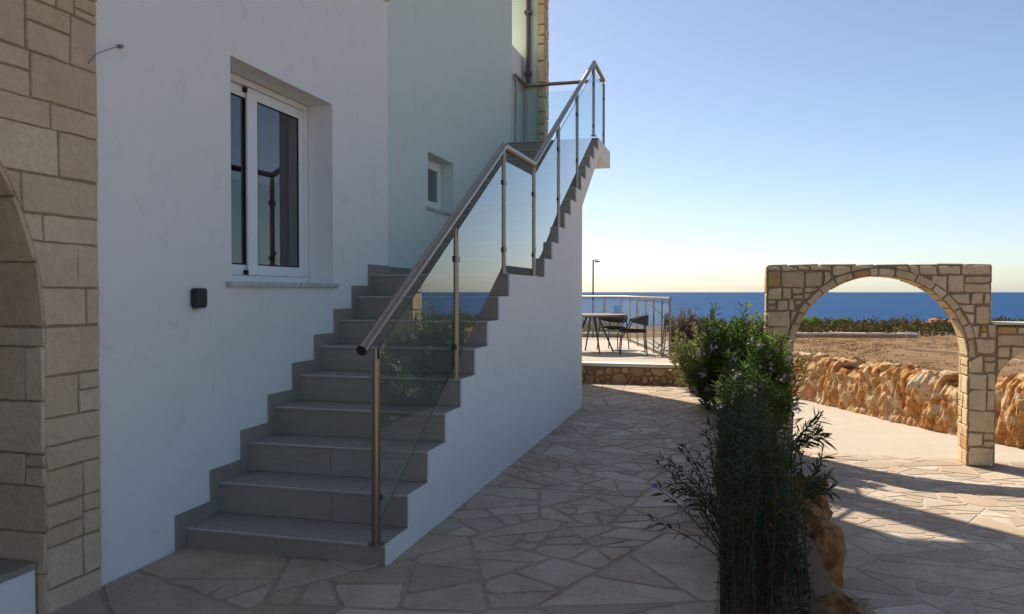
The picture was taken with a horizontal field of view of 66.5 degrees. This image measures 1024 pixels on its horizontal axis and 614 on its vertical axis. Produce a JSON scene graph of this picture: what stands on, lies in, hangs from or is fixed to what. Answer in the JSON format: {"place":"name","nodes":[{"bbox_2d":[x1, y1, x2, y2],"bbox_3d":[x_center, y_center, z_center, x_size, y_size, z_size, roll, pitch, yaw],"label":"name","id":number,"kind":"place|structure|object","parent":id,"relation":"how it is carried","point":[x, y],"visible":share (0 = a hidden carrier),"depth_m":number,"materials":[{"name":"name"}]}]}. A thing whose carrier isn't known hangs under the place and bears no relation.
{"place":"outdoors","nodes":[
{"label":"outdoors","id":0,"kind":"place"},
{"bbox_2d":[48,383,719,613],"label":"path","id":1,"kind":"structure","parent":0,"point":[555,521],"depth_m":4.14,"materials":[{"name":"stone"}]},
{"bbox_2d":[0,0,548,613],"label":"house","id":2,"kind":"structure","parent":1,"relation":"on","point":[274,178],"depth_m":4.30,"materials":[{"name":"paint"}]},
{"bbox_2d":[87,44,123,63],"bbox_3d":[-1.931,-1.198,3.705,0.032,0.161,0.244,0,1,10],"label":"outdoor wall lamp","id":3,"kind":"object","parent":2,"relation":"attached to","point":[120,46],"visible":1,"depth_m":3.75,"materials":[{"name":"silver metal"}]},
{"bbox_2d":[191,288,206,307],"bbox_3d":[-1.749,-0.047,4.369,0.053,0.118,0.084,0,1,15],"label":"wall light","id":4,"kind":"object","parent":2,"relation":"attached to","point":[198,297],"visible":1,"depth_m":4.33,"materials":[{"name":"black plastic"}]},
{"bbox_2d":[230,72,307,282],"bbox_3d":[-1.786,-0.844,5.377,0.135,1.343,1.260,0,1,15],"label":"window","id":5,"kind":"structure","parent":2,"relation":"in","point":[253,94],"depth_m":5.57,"materials":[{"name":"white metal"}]},
{"bbox_2d":[428,159,440,209],"bbox_3d":[-0.952,-1.336,8.545,0.100,0.566,0.796,0,1,15],"label":"window","id":6,"kind":"structure","parent":2,"relation":"in","point":[433,166],"depth_m":8.82,"materials":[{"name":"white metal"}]},
{"bbox_2d":[175,138,609,565],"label":"staircase","id":7,"kind":"structure","parent":1,"relation":"on","point":[294,481],"depth_m":5.45,"materials":[{"name":"grey ceramic"}]},
{"bbox_2d":[356,60,605,546],"bbox_3d":[-0.262,-1.089,7.864,1.265,4.464,8.124,0,1,15],"label":"stair railing","id":8,"kind":"object","parent":7,"relation":"on","point":[549,180],"visible":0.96,"depth_m":7.17,"materials":[{"name":"silver metal"}]},
{"bbox_2d":[582,361,686,385],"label":"terrace wall","id":9,"kind":"structure","parent":1,"relation":"on","point":[639,373],"depth_m":11.93,"materials":[{"name":"beige stone"}]},
{"bbox_2d":[582,338,672,362],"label":"terrace","id":10,"kind":"structure","parent":0,"point":[591,353],"depth_m":13.84,"materials":[{"name":"stone"}]},
{"bbox_2d":[582,313,626,353],"bbox_3d":[1.454,0.476,14.117,1.240,0.696,1.240,0,1,15],"label":"patio table","id":11,"kind":"object","parent":10,"relation":"on","point":[591,315],"visible":0.65,"depth_m":13.96,"materials":[{"name":"grey metal"}]},
{"bbox_2d":[597,312,628,350],"bbox_3d":[1.918,0.456,14.783,0.560,0.701,0.519,1,1,32],"label":"patio chair","id":12,"kind":"object","parent":10,"relation":"on","point":[622,320],"visible":0.77,"depth_m":14.83,"materials":[{"name":"grey"}]},
{"bbox_2d":[582,295,671,359],"bbox_3d":[0.734,0.249,17.474,3.855,1.009,9.989,-1,1,-41],"label":"terrace balustrade","id":13,"kind":"object","parent":10,"relation":"on","point":[659,326],"visible":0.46,"depth_m":14.18,"materials":[{"name":"silver metal"}]},
{"bbox_2d":[619,314,648,354],"bbox_3d":[2.120,0.477,13.680,0.548,0.701,0.552,0,1,15],"label":"patio chair","id":14,"kind":"object","parent":10,"relation":"on","point":[642,319],"visible":1,"depth_m":13.48,"materials":[{"name":"grey"}]},
{"bbox_2d":[655,351,833,613],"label":"planting soil","id":15,"kind":"structure","parent":0,"point":[820,586],"depth_m":3.77,"materials":[{"name":"brown soil"}]},
{"bbox_2d":[601,305,679,362],"bbox_3d":[1.962,0.525,13.196,1.474,1.251,1.492,1,2,45],"label":"palm seedling","id":16,"kind":"object","parent":15,"relation":"on","point":[674,359],"visible":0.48,"depth_m":13.16,"materials":[{"name":"green plant"}]},
{"bbox_2d":[645,415,724,559],"bbox_3d":[1.014,0.972,4.473,0.477,0.728,1.101,0,1,15],"label":"ruellia plant","id":17,"kind":"object","parent":15,"relation":"on","point":[695,495],"visible":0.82,"depth_m":4.42,"materials":[{"name":"green plant"}]},
{"bbox_2d":[671,307,706,351],"bbox_3d":[4.514,0.807,20.063,1.311,1.630,1.295,0,1,15],"label":"dry shrub","id":18,"kind":"object","parent":15,"relation":"on","point":[680,323],"visible":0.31,"depth_m":19.81,"materials":[{"name":"brown plant"}]},
{"bbox_2d":[668,317,730,393],"bbox_3d":[2.728,0.690,10.927,1.167,1.117,1.024,1,1,41],"label":"yellow shrub","id":19,"kind":"object","parent":15,"relation":"on","point":[678,355],"visible":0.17,"depth_m":10.85,"materials":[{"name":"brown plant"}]},
{"bbox_2d":[682,401,719,434],"bbox_3d":[1.777,1.065,7.276,0.392,0.397,0.430,-1,1,-29],"label":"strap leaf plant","id":20,"kind":"object","parent":15,"relation":"on","point":[715,423],"visible":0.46,"depth_m":7.28,"materials":[{"name":"green plant"}]},
{"bbox_2d":[678,301,809,432],"bbox_3d":[2.664,0.737,8.611,1.367,1.608,2.240,0,1,0],"label":"oleander bush","id":21,"kind":"object","parent":15,"relation":"on","point":[748,343],"visible":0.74,"depth_m":8.79,"materials":[{"name":"green plant"}]},
{"bbox_2d":[706,344,817,613],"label":"hedge","id":22,"kind":"object","parent":15,"relation":"on","point":[752,463],"visible":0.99,"depth_m":3.33,"materials":[{"name":"green plant"}]},
{"bbox_2d":[785,406,836,452],"bbox_3d":[2.307,1.000,6.027,0.388,0.480,0.459,1,2,44],"label":"ruellia plant","id":23,"kind":"object","parent":15,"relation":"on","point":[805,441],"visible":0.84,"depth_m":6.00,"materials":[{"name":"green plant"}]},
{"bbox_2d":[790,475,832,519],"bbox_3d":[2.212,1.488,5.958,0.430,0.431,0.210,1,1,37],"label":"boulder","id":24,"kind":"object","parent":15,"relation":"on","point":[825,507],"visible":0.16,"depth_m":5.86,"materials":[{"name":"brown stone"}]},
{"bbox_2d":[797,500,830,522],"bbox_3d":[2.029,1.525,5.284,0.218,0.424,0.308,0,1,-4],"label":"boulder","id":25,"kind":"object","parent":15,"relation":"on","point":[816,509],"visible":0.22,"depth_m":5.17,"materials":[{"name":"brown stone"}]},
{"bbox_2d":[797,443,841,512],"bbox_3d":[1.904,1.065,4.884,0.272,0.493,0.498,1,1,30],"label":"ruellia plant","id":26,"kind":"object","parent":15,"relation":"on","point":[815,485],"visible":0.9,"depth_m":4.82,"materials":[{"name":"green plant"}]},
{"bbox_2d":[802,514,846,588],"bbox_3d":[1.873,1.510,4.705,0.286,0.496,0.172,0,1,-14],"label":"boulder","id":27,"kind":"object","parent":15,"relation":"on","point":[826,535],"visible":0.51,"depth_m":4.65,"materials":[{"name":"brown stone"}]},
{"bbox_2d":[816,592,861,613],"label":"boulder","id":28,"kind":"object","parent":15,"relation":"on","point":[835,603],"visible":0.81,"depth_m":3.45,"materials":[{"name":"brown stone"}]},
{"bbox_2d":[832,584,871,613],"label":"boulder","id":29,"kind":"object","parent":15,"relation":"on","point":[864,604],"visible":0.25,"depth_m":3.96,"materials":[{"name":"grey stone"}]},
{"bbox_2d":[548,0,1023,291],"label":"sky","id":30,"kind":"structure","parent":0,"point":[743,137],"materials":[{"name":"blue"}]},
{"bbox_2d":[582,292,1023,323],"bbox_3d":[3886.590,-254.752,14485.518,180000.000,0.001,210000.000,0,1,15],"label":"sea","id":31,"kind":"structure","parent":0,"point":[883,306],"depth_m":1349.22,"materials":[{"name":"liquid"}]},
{"bbox_2d":[582,327,1023,385],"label":"field","id":32,"kind":"structure","parent":0,"point":[947,358],"depth_m":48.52,"materials":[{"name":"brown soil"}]},
{"bbox_2d":[592,259,599,337],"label":"street lamp","id":33,"kind":"object","parent":32,"relation":"on","point":[593,294],"visible":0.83,"depth_m":43.96,"materials":[{"name":"grey metal"}]},
{"bbox_2d":[582,332,917,337],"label":"field wall","id":34,"kind":"structure","parent":32,"relation":"on","point":[847,334],"depth_m":74.56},
{"bbox_2d":[582,314,1023,336],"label":"scrub","id":35,"kind":"object","parent":32,"relation":"on","point":[912,326],"visible":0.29,"depth_m":87.57,"materials":[{"name":"green plant"}]},
{"bbox_2d":[800,316,822,324],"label":"coastal bush","id":36,"kind":"object","parent":32,"relation":"on","point":[816,319],"visible":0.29,"depth_m":99.56,"materials":[{"name":"green plant"}]},
{"bbox_2d":[831,317,850,325],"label":"coastal bush","id":37,"kind":"object","parent":32,"relation":"on","point":[843,319],"visible":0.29,"depth_m":103.66,"materials":[{"name":"green plant"}]},
{"bbox_2d":[793,351,1023,448],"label":"boulder wall","id":38,"kind":"structure","parent":32,"relation":"on","point":[910,394],"depth_m":11.39,"materials":[{"name":"beige stone"}]},
{"bbox_2d":[926,318,951,326],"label":"rock outcrop","id":39,"kind":"object","parent":32,"relation":"on","point":[935,319],"visible":0.15,"depth_m":104.33,"materials":[{"name":"beige stone"}]},
{"bbox_2d":[905,330,1023,363],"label":"wire fence","id":40,"kind":"object","parent":32,"relation":"on","point":[953,352],"visible":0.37,"depth_m":47.53,"materials":[{"name":"beige"}]},
{"bbox_2d":[786,397,1023,613],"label":"driveway","id":41,"kind":"structure","parent":0,"point":[927,521],"depth_m":6.65,"materials":[{"name":"stone"}]},
{"bbox_2d":[764,263,995,467],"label":"garden arch","id":42,"kind":"structure","parent":41,"relation":"on","point":[960,294],"depth_m":8.57,"materials":[{"name":"stone"}]},
{"bbox_2d":[991,321,1023,381],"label":"garden wall","id":43,"kind":"structure","parent":41,"relation":"on","point":[1009,343],"depth_m":8.43,"materials":[{"name":"stone"}]}
]}

